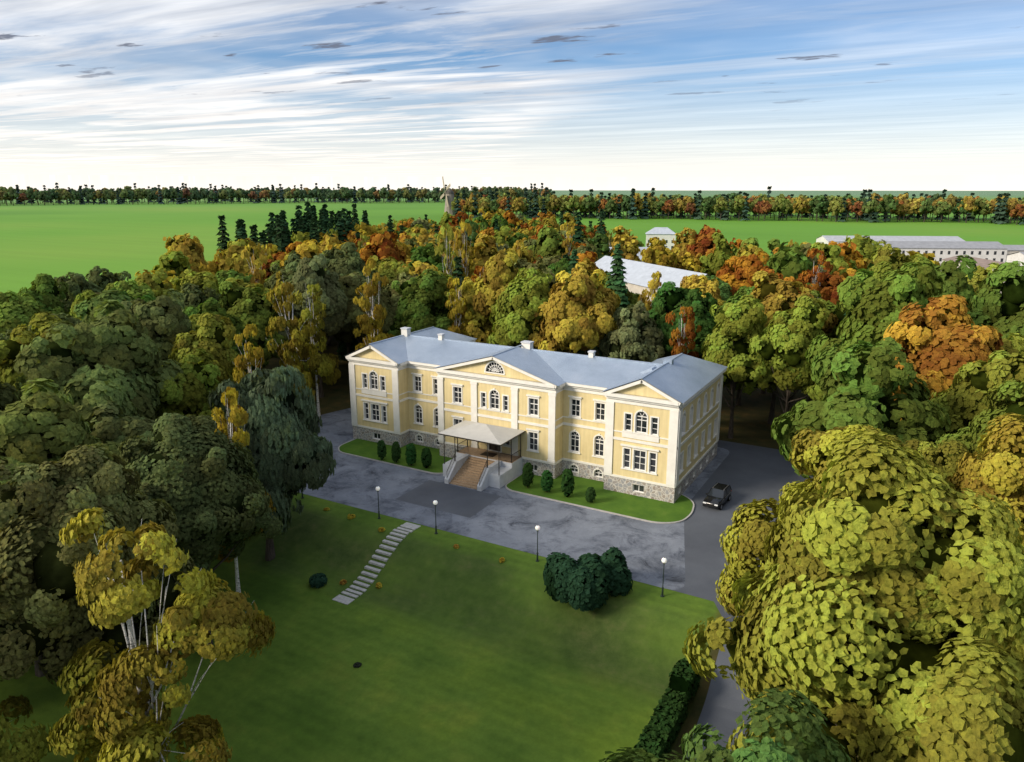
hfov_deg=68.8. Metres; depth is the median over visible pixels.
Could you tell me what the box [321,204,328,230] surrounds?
spruce tree
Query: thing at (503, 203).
tree
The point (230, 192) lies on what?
tree
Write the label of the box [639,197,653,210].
tree
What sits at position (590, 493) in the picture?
thuja
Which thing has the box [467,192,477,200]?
tree
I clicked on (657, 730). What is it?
hedge
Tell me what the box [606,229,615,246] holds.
birch tree
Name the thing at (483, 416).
manor
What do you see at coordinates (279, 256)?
broad tree
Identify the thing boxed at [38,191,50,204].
tree
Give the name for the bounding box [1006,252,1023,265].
shed
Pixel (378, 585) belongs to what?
yellow shrub
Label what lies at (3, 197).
tree
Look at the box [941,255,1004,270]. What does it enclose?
shed
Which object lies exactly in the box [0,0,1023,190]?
sky
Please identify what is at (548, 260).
broad tree
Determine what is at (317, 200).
tree
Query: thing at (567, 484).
thuja
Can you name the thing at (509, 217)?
broad tree
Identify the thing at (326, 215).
spruce tree
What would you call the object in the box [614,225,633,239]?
broad tree
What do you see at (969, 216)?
tree
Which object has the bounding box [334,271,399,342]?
broad tree
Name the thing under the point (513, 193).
tree
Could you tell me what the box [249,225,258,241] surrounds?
spruce tree
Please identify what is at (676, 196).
tree
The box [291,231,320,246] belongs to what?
broad tree
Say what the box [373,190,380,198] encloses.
tree
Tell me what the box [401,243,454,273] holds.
broad tree
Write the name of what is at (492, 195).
tree
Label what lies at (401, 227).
spruce tree
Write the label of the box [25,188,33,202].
tree
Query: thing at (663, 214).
tree
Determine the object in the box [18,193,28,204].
tree
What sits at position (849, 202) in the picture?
tree
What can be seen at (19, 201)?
tree
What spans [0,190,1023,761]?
ground
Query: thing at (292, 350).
birch tree
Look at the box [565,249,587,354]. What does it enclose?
spruce tree
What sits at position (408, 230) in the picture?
broad tree
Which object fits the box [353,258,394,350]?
birch tree
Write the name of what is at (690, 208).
tree
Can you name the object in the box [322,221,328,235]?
spruce tree
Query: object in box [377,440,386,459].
thuja
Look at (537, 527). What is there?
lamp
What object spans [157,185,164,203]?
tree
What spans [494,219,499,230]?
spruce tree
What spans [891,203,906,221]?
tree
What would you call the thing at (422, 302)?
broad tree
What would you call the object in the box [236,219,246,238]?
spruce tree
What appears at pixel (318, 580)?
ball shrub
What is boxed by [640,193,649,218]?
tree
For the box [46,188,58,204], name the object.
tree
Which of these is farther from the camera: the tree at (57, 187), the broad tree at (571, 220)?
the tree at (57, 187)
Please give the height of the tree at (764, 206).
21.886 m
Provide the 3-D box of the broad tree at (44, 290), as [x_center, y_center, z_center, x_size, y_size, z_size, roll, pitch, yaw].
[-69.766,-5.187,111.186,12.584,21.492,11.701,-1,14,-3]
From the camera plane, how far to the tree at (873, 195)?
814.61 m
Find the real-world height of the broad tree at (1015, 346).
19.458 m
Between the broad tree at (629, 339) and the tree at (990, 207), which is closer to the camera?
the broad tree at (629, 339)
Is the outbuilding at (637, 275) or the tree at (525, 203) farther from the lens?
the tree at (525, 203)
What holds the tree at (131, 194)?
on the ground
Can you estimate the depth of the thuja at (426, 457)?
90.76 m
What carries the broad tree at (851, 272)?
on the ground
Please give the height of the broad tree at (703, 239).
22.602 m
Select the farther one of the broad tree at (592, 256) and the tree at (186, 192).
the tree at (186, 192)
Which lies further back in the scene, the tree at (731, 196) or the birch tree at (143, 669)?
the tree at (731, 196)
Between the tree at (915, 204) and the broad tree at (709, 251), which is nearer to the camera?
the broad tree at (709, 251)
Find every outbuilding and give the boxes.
[595,256,708,300]
[609,247,668,261]
[645,227,675,249]
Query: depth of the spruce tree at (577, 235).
257.40 m
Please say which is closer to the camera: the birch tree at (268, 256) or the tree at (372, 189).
the birch tree at (268, 256)
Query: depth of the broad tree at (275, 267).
137.52 m
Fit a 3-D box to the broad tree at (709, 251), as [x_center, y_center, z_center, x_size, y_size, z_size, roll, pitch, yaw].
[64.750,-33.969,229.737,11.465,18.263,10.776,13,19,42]
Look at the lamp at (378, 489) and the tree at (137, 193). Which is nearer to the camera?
the lamp at (378, 489)
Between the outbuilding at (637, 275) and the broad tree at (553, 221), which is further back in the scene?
the broad tree at (553, 221)
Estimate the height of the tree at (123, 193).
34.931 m
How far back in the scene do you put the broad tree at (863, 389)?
55.84 m
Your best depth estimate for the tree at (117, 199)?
1637.46 m
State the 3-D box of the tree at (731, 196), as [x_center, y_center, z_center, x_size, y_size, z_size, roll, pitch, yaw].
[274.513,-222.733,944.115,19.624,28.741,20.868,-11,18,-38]
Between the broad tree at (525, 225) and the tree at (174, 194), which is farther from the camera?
the tree at (174, 194)
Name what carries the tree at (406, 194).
on the ground
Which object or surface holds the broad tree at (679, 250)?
on the ground
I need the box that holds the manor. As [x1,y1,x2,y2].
[345,326,726,502]
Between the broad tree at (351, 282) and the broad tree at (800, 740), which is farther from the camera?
the broad tree at (351, 282)
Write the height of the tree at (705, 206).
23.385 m
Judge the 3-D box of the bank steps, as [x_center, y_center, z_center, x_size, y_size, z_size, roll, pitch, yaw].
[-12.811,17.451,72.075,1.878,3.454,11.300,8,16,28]
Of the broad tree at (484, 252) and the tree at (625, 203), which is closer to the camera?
the broad tree at (484, 252)
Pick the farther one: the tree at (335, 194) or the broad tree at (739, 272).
the tree at (335, 194)
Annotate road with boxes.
[687,627,751,760]
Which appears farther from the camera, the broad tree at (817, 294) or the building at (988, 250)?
the building at (988, 250)
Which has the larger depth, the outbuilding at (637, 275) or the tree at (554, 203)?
the tree at (554, 203)
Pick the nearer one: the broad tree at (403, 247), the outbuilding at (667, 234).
the broad tree at (403, 247)
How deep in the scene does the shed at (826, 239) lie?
402.56 m
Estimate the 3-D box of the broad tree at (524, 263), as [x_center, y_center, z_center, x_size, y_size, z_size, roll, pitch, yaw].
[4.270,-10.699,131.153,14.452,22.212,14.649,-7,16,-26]
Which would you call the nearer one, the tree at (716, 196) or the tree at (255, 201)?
the tree at (716, 196)
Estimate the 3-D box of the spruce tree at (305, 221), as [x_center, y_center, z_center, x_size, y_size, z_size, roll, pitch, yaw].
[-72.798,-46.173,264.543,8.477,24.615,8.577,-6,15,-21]
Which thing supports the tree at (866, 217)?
on the ground
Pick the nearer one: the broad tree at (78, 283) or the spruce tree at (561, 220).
the broad tree at (78, 283)
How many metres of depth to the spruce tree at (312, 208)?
272.34 m
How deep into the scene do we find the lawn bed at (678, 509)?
81.98 m
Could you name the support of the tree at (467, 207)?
on the ground
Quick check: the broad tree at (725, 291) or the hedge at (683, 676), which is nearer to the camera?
the hedge at (683, 676)
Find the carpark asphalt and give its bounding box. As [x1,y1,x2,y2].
[669,440,812,621]
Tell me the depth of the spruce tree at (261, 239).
236.84 m
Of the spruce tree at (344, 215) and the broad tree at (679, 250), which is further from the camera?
the spruce tree at (344, 215)
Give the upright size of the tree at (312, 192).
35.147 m
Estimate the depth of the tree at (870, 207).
754.35 m
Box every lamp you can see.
[376,486,380,518]
[433,500,437,533]
[535,525,539,561]
[660,557,666,596]
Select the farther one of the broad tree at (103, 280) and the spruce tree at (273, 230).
the spruce tree at (273, 230)
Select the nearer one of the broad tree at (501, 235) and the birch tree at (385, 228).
the broad tree at (501, 235)
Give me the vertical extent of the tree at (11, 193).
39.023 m
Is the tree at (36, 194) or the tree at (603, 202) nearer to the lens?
the tree at (603, 202)
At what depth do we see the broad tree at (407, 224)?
313.28 m
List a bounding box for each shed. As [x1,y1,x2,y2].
[816,235,964,243]
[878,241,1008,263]
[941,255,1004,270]
[1004,245,1023,259]
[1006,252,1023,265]
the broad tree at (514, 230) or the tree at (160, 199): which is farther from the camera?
the tree at (160, 199)
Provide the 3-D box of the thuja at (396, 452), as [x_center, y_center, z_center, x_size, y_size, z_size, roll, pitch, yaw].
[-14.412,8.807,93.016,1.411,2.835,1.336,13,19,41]
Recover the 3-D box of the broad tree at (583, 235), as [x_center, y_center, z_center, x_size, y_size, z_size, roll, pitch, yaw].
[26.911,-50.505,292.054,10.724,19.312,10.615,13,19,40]
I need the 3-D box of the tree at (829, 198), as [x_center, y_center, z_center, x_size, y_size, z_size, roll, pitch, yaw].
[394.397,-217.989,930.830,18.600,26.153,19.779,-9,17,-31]
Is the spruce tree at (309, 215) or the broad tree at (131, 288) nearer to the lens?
the broad tree at (131, 288)
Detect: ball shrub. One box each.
[309,573,327,587]
[353,662,361,667]
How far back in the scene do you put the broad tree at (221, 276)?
131.28 m
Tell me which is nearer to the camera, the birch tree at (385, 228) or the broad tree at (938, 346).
the broad tree at (938, 346)
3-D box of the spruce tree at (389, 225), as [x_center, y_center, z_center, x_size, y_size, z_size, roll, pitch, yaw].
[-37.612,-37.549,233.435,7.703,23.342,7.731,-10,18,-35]
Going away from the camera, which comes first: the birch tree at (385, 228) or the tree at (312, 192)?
the birch tree at (385, 228)
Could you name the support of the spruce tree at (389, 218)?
on the ground
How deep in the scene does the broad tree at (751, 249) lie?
207.91 m
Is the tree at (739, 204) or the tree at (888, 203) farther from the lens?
the tree at (739, 204)
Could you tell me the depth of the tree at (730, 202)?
832.46 m
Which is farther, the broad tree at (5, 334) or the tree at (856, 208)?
the tree at (856, 208)
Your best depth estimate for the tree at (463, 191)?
934.87 m
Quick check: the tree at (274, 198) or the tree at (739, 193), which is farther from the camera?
the tree at (274, 198)
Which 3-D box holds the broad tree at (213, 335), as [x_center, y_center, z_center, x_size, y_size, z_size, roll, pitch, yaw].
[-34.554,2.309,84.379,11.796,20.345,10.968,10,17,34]
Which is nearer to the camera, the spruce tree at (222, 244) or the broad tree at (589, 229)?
the spruce tree at (222, 244)
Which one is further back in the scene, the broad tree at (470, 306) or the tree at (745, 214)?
the tree at (745, 214)
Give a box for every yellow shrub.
[340,579,346,584]
[347,514,355,518]
[376,582,381,588]
[378,527,385,531]
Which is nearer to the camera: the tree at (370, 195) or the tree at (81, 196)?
the tree at (81, 196)
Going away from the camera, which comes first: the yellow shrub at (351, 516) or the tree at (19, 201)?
the yellow shrub at (351, 516)
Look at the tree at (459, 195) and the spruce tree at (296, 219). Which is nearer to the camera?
the spruce tree at (296, 219)
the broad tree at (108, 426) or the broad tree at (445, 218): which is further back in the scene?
the broad tree at (445, 218)
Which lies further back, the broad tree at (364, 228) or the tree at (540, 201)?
the tree at (540, 201)
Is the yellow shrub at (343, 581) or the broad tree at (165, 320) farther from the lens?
the broad tree at (165, 320)
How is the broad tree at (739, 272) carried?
on the ground
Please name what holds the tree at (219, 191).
on the ground
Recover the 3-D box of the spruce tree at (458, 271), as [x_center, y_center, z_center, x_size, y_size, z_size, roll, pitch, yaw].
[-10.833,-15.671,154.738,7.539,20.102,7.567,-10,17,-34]
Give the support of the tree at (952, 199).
on the ground
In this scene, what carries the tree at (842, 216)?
on the ground
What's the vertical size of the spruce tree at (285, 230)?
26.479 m
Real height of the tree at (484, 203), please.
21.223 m
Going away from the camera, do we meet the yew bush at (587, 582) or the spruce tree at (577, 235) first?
the yew bush at (587, 582)
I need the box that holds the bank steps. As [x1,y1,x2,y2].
[332,522,420,604]
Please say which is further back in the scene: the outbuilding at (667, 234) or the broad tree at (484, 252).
the outbuilding at (667, 234)
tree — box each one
[0,186,6,204]
[0,191,11,202]
[0,290,41,340]
[0,312,74,408]
[0,329,19,339]
[0,378,18,410]
[0,378,123,676]
[0,443,195,759]
[0,694,52,761]
[4,187,19,205]
[13,300,183,431]
[15,186,23,204]
[16,273,70,314]
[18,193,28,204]
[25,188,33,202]
[27,312,82,333]
[31,190,39,204]
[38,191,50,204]
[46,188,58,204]
[46,507,275,761]
[53,272,102,309]
[55,182,62,203]
[55,190,62,204]
[61,190,71,204]
[64,292,100,316]
[67,187,74,203]
[70,190,80,203]
[70,290,98,319]
[73,290,135,323]
[79,187,84,204]
[81,188,89,203]
[85,189,95,204]
[85,266,130,290]
[90,400,156,455]
[93,189,102,204]
[102,190,110,202]
[104,279,155,307]
[105,288,195,365]
[109,192,116,201]
[110,288,155,302]
[115,190,120,204]
[117,413,282,644]
[119,188,130,201]
[119,189,124,203]
[124,186,132,203]
[126,190,136,204]
[133,188,142,204]
[134,269,171,297]
[135,269,177,288]
[142,189,151,203]
[144,348,237,420]
[149,192,157,203]
[152,250,193,275]
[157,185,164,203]
[162,188,170,200]
[162,312,242,383]
[163,232,207,274]
[169,271,223,295]
[170,188,182,202]
[170,283,220,309]
[175,269,209,278]
[176,187,182,203]
[181,183,187,203]
[182,188,190,203]
[182,297,268,373]
[189,314,203,329]
[190,187,199,193]
[190,191,200,203]
[199,261,218,275]
[201,188,209,203]
[207,191,216,200]
[207,365,335,560]
[211,387,275,592]
[212,239,248,262]
[212,251,222,261]
[213,185,219,202]
[215,269,252,284]
[216,215,230,257]
[216,241,270,274]
[217,189,223,203]
[217,281,287,370]
[219,190,229,203]
[225,278,283,331]
[226,188,237,203]
[232,323,263,383]
[235,190,244,198]
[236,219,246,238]
[241,190,248,202]
[241,244,267,291]
[248,191,257,199]
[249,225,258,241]
[251,224,258,242]
[253,187,258,202]
[254,259,274,282]
[256,185,262,202]
[258,232,265,243]
[259,189,269,199]
[261,245,272,259]
[263,264,287,291]
[264,223,272,244]
[264,243,281,253]
[265,250,312,359]
[265,260,281,281]
[265,271,317,397]
[268,189,276,200]
[268,212,275,237]
[268,252,285,259]
[271,186,276,202]
[272,227,277,245]
[273,214,287,251]
[274,253,353,397]
[278,184,284,202]
[279,210,292,237]
[279,212,290,247]
[279,239,320,358]
[284,187,291,199]
[284,191,294,202]
[285,241,301,253]
[290,218,296,234]
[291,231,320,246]
[293,188,302,198]
[293,283,340,417]
[294,212,299,234]
[295,205,306,231]
[297,218,305,233]
[299,189,308,202]
[301,215,309,233]
[304,201,312,226]
[306,212,311,231]
[309,189,317,197]
[309,219,320,242]
[309,223,317,244]
[310,205,319,223]
[314,183,319,202]
[315,189,321,199]
[316,220,322,234]
[317,233,342,251]
[318,193,325,202]
[319,232,325,240]
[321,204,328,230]
[321,242,383,373]
[322,212,329,232]
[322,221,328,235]
[322,250,330,345]
[325,189,334,198]
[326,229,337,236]
[327,223,333,232]
[327,242,357,256]
[329,210,336,230]
[329,217,335,233]
[330,189,340,202]
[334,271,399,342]
[335,210,348,242]
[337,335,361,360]
[341,187,351,202]
[341,208,347,230]
[344,230,363,249]
[345,210,353,235]
[351,186,357,202]
[351,204,358,228]
[353,213,357,230]
[353,238,365,247]
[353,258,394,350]
[354,222,381,235]
[355,231,405,263]
[356,189,364,198]
[357,234,369,252]
[367,191,374,202]
[367,255,404,272]
[368,187,375,202]
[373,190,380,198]
[377,261,409,290]
[378,223,387,233]
[379,187,389,197]
[381,272,418,307]
[386,223,392,239]
[387,215,394,232]
[388,269,462,336]
[389,190,395,202]
[392,241,408,262]
[393,190,402,199]
[393,218,406,229]
[393,220,405,236]
[397,237,418,247]
[398,219,413,230]
[398,225,404,237]
[398,232,419,245]
[399,244,411,258]
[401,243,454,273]
[402,190,411,202]
[402,259,437,276]
[404,227,415,232]
[406,232,420,237]
[411,219,432,232]
[411,227,428,236]
[415,191,423,202]
[415,235,436,245]
[421,188,427,202]
[424,226,475,262]
[424,237,437,245]
[425,192,431,198]
[429,229,439,237]
[430,190,438,202]
[434,222,460,275]
[434,226,439,238]
[436,211,452,226]
[437,191,444,202]
[437,271,458,296]
[445,277,472,336]
[447,285,476,322]
[448,211,468,225]
[451,199,460,209]
[452,219,473,277]
[453,192,460,217]
[453,256,463,286]
[454,192,461,199]
[456,220,478,246]
[456,249,526,344]
[459,199,465,212]
[461,190,467,214]
[463,201,475,217]
[464,225,471,245]
[464,275,480,281]
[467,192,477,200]
[467,233,504,277]
[470,261,484,277]
[471,265,484,308]
[472,187,478,217]
[474,216,489,227]
[478,197,489,211]
[479,200,489,212]
[479,227,495,242]
[480,223,486,230]
[483,211,494,225]
[486,267,568,352]
[487,200,499,212]
[490,191,495,212]
[490,213,514,229]
[493,225,512,247]
[494,189,498,210]
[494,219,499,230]
[495,208,505,215]
[496,243,508,254]
[499,197,512,210]
[502,186,509,192]
[503,210,522,227]
[504,246,537,262]
[505,192,510,211]
[505,226,521,240]
[506,231,528,245]
[509,188,516,196]
[510,198,524,211]
[510,237,527,249]
[510,257,561,291]
[513,240,523,257]
[515,214,526,221]
[516,190,522,197]
[518,228,535,238]
[520,222,529,227]
[521,188,528,214]
[521,239,535,250]
[522,199,528,217]
[526,199,532,217]
[527,258,620,354]
[528,224,571,259]
[530,219,540,228]
[531,189,539,217]
[531,224,564,239]
[534,218,547,227]
[536,254,559,272]
[537,197,548,212]
[538,211,555,217]
[541,188,550,196]
[541,199,546,213]
[543,216,560,231]
[545,187,548,213]
[546,194,560,213]
[548,258,571,281]
[558,230,580,239]
[559,195,569,214]
[559,212,563,225]
[560,223,577,260]
[563,213,576,227]
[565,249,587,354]
[566,195,582,216]
[567,189,574,214]
[570,242,586,253]
[572,212,585,243]
[572,224,594,238]
[574,229,589,239]
[574,243,598,262]
[576,251,602,270]
[580,237,589,245]
[581,195,597,218]
[582,224,595,235]
[585,189,595,216]
[586,233,610,258]
[591,198,600,215]
[593,225,606,233]
[593,243,630,356]
[594,269,644,311]
[595,209,607,244]
[596,192,605,218]
[598,198,607,211]
[599,300,664,361]
[599,686,850,761]
[604,193,612,217]
[604,199,617,218]
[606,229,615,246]
[608,235,640,261]
[613,194,622,209]
[614,196,622,218]
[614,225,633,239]
[620,195,630,218]
[627,188,636,218]
[633,193,643,215]
[636,240,643,246]
[638,271,661,328]
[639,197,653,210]
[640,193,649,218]
[640,237,676,266]
[642,281,718,358]
[649,187,656,214]
[650,201,662,212]
[654,197,666,218]
[658,194,666,215]
[662,199,674,218]
[665,306,701,358]
[670,194,681,216]
[671,199,677,218]
[671,227,696,267]
[675,199,686,213]
[676,195,685,217]
[677,252,703,272]
[680,274,723,327]
[682,430,1023,761]
[683,196,695,218]
[685,202,696,219]
[686,224,720,263]
[689,193,697,217]
[692,190,703,219]
[697,198,713,219]
[699,275,733,302]
[700,232,735,275]
[700,295,775,438]
[705,241,731,255]
[707,198,714,218]
[711,194,721,218]
[712,197,729,219]
[714,251,769,295]
[715,424,954,725]
[716,286,755,405]
[721,195,729,219]
[725,193,734,199]
[728,199,734,219]
[728,238,742,248]
[729,243,762,262]
[731,194,747,219]
[732,191,743,217]
[732,237,758,255]
[740,193,750,220]
[744,295,829,447]
[748,199,759,219]
[749,271,837,424]
[752,201,761,220]
[753,265,805,393]
[758,200,772,220]
[762,196,770,213]
[764,241,817,288]
[766,186,771,214]
[767,238,788,256]
[770,194,785,219]
[771,337,951,478]
[776,197,792,220]
[786,239,796,246]
[793,196,807,220]
[798,248,832,300]
[800,205,810,220]
[800,243,830,284]
[804,257,945,390]
[806,290,835,400]
[809,195,828,221]
[810,242,858,274]
[816,271,842,304]
[818,199,829,220]
[819,194,826,217]
[821,264,836,273]
[824,261,899,339]
[826,195,834,200]
[828,200,844,221]
[828,241,866,269]
[829,196,847,219]
[833,266,856,280]
[837,198,846,221]
[843,195,855,218]
[843,234,886,259]
[844,198,852,216]
[849,201,864,221]
[852,198,866,220]
[859,189,867,217]
[861,198,883,222]
[862,189,872,220]
[862,258,873,265]
[866,261,873,270]
[867,243,925,274]
[868,196,879,222]
[871,193,883,199]
[879,194,898,221]
[880,212,891,220]
[882,435,968,479]
[883,294,1005,420]
[890,250,939,264]
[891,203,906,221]
[894,193,910,219]
[903,199,914,221]
[906,198,924,221]
[907,194,915,217]
[910,254,976,314]
[916,198,934,221]
[920,194,928,218]
[928,350,1023,437]
[929,193,941,220]
[932,197,943,221]
[933,201,952,222]
[934,189,946,219]
[935,379,1023,461]
[946,194,959,219]
[947,413,1023,552]
[951,198,960,220]
[951,201,968,222]
[957,196,977,222]
[963,213,974,220]
[965,262,1000,293]
[967,261,1023,352]
[967,269,988,293]
[974,197,989,222]
[983,201,993,221]
[989,193,1002,223]
[989,199,996,220]
[994,192,1008,223]
[1001,333,1023,358]
[1004,193,1010,222]
[1005,197,1018,222]
[1009,204,1023,224]
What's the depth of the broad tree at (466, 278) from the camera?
146.52 m
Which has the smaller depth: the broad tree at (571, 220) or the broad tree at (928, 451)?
the broad tree at (928, 451)
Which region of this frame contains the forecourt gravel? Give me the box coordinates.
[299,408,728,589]
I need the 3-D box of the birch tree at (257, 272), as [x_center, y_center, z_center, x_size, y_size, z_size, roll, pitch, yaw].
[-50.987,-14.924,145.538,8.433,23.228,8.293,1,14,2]
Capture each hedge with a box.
[633,741,662,760]
[638,713,675,757]
[653,688,688,738]
[668,658,700,699]
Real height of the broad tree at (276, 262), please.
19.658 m
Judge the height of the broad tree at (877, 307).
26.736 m
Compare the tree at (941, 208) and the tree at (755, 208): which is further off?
the tree at (755, 208)
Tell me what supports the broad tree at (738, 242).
on the ground
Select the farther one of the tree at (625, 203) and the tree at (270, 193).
the tree at (270, 193)
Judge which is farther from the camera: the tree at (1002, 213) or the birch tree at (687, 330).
the tree at (1002, 213)
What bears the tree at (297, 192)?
on the ground
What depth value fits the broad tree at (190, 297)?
112.19 m
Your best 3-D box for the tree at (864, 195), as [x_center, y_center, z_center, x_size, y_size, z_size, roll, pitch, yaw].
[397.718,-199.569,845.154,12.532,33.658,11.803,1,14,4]
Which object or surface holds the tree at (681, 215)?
on the ground
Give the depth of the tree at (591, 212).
897.43 m
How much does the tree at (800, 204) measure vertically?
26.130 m
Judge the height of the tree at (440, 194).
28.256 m
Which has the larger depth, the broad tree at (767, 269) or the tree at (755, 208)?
the tree at (755, 208)
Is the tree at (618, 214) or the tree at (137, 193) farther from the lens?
the tree at (137, 193)
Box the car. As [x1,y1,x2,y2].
[703,483,731,509]
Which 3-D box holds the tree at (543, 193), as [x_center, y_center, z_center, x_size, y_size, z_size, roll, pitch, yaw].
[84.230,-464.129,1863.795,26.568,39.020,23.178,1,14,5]
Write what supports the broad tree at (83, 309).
on the ground
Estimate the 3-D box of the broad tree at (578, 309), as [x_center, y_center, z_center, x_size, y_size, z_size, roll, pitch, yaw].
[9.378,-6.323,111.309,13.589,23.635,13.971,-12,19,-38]
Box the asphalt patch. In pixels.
[396,480,500,517]
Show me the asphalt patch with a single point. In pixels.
(462, 501)
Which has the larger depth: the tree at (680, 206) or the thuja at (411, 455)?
the tree at (680, 206)
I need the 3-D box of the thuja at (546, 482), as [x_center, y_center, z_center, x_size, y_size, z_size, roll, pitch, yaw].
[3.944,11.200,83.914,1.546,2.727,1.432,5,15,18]
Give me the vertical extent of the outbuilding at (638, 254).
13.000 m
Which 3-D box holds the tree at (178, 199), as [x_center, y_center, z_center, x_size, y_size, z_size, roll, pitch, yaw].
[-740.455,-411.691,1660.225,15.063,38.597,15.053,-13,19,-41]
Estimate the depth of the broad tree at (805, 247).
147.26 m
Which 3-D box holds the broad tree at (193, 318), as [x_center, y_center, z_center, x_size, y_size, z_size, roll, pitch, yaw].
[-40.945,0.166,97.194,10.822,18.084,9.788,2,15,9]
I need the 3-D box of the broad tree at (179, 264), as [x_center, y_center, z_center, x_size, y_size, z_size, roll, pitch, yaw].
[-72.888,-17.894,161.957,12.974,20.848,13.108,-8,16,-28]
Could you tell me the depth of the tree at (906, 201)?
779.41 m
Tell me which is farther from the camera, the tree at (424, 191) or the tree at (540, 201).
the tree at (424, 191)
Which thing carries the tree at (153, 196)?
on the ground
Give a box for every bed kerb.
[338,438,442,473]
[505,474,693,523]
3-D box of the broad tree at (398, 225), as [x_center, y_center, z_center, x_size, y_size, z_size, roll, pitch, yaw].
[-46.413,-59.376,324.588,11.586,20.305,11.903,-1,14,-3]
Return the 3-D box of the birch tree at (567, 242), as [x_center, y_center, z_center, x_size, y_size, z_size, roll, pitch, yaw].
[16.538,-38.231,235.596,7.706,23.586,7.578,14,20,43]
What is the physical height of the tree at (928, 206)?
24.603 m
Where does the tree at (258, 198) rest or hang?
on the ground
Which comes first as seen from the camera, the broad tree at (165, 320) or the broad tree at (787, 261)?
the broad tree at (165, 320)
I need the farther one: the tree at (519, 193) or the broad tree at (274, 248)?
the tree at (519, 193)
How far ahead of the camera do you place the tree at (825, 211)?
789.39 m
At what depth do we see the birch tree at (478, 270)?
137.87 m
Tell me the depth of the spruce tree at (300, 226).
247.26 m
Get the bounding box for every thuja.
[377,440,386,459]
[391,441,400,462]
[405,443,416,464]
[421,447,431,467]
[522,462,533,487]
[540,470,552,491]
[561,468,574,496]
[585,487,595,501]
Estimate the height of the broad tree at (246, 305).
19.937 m
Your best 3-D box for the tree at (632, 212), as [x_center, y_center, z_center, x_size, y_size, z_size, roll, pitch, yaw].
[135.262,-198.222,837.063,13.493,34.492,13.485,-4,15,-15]
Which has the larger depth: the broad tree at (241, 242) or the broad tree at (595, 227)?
the broad tree at (595, 227)
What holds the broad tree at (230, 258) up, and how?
on the ground
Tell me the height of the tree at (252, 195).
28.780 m
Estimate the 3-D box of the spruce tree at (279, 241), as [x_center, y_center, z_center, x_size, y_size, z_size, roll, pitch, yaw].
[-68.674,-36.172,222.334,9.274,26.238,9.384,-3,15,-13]
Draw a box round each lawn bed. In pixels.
[339,438,451,472]
[507,474,692,521]
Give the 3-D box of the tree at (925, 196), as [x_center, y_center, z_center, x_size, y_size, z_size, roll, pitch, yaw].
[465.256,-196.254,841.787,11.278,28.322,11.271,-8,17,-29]
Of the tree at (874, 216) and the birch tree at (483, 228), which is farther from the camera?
the tree at (874, 216)
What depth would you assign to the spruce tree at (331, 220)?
251.47 m
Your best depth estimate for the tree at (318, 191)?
1799.46 m
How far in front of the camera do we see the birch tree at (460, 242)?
169.74 m
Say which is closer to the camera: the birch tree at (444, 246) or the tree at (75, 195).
the birch tree at (444, 246)
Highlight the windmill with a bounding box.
[440,177,455,214]
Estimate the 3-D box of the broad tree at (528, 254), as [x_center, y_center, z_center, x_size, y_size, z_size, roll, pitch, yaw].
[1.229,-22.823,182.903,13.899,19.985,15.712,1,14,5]
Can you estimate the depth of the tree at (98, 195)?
1613.07 m
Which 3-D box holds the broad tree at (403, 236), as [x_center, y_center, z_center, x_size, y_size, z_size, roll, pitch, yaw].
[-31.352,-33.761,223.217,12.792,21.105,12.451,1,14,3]
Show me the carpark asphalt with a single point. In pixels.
(747, 473)
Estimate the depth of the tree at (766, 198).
852.12 m
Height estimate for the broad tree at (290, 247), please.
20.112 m
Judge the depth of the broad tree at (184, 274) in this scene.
155.66 m
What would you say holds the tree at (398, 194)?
on the ground
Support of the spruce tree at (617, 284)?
on the ground
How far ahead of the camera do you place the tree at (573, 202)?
857.67 m
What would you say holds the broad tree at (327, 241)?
on the ground
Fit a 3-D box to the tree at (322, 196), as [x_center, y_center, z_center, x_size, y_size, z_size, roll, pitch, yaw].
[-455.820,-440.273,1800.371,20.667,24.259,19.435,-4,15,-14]
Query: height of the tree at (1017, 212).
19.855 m
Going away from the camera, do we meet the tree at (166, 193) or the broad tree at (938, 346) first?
the broad tree at (938, 346)
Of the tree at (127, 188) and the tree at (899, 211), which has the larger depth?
the tree at (127, 188)
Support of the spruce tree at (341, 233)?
on the ground
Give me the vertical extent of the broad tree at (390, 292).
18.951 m
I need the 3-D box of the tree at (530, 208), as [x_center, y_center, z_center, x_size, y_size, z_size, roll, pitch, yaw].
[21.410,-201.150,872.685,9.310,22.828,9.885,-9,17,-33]
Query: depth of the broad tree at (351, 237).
256.29 m
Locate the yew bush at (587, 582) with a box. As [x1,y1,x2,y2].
[543,546,632,611]
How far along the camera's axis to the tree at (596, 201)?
870.71 m
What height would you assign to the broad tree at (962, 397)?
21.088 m
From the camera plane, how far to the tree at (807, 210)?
799.46 m
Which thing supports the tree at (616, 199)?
on the ground
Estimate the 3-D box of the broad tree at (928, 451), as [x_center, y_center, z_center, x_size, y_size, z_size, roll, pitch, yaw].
[27.232,11.992,52.778,11.509,17.242,11.109,-5,15,-18]
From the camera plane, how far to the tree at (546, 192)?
980.37 m
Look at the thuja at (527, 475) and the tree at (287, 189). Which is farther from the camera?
the tree at (287, 189)
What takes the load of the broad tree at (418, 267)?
on the ground
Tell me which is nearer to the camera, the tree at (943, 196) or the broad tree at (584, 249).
the broad tree at (584, 249)
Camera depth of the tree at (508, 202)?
849.63 m
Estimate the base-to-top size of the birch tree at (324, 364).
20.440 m
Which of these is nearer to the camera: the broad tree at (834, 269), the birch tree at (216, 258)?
the broad tree at (834, 269)
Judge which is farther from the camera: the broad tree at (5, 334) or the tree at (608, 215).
the tree at (608, 215)
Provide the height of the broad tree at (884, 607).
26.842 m

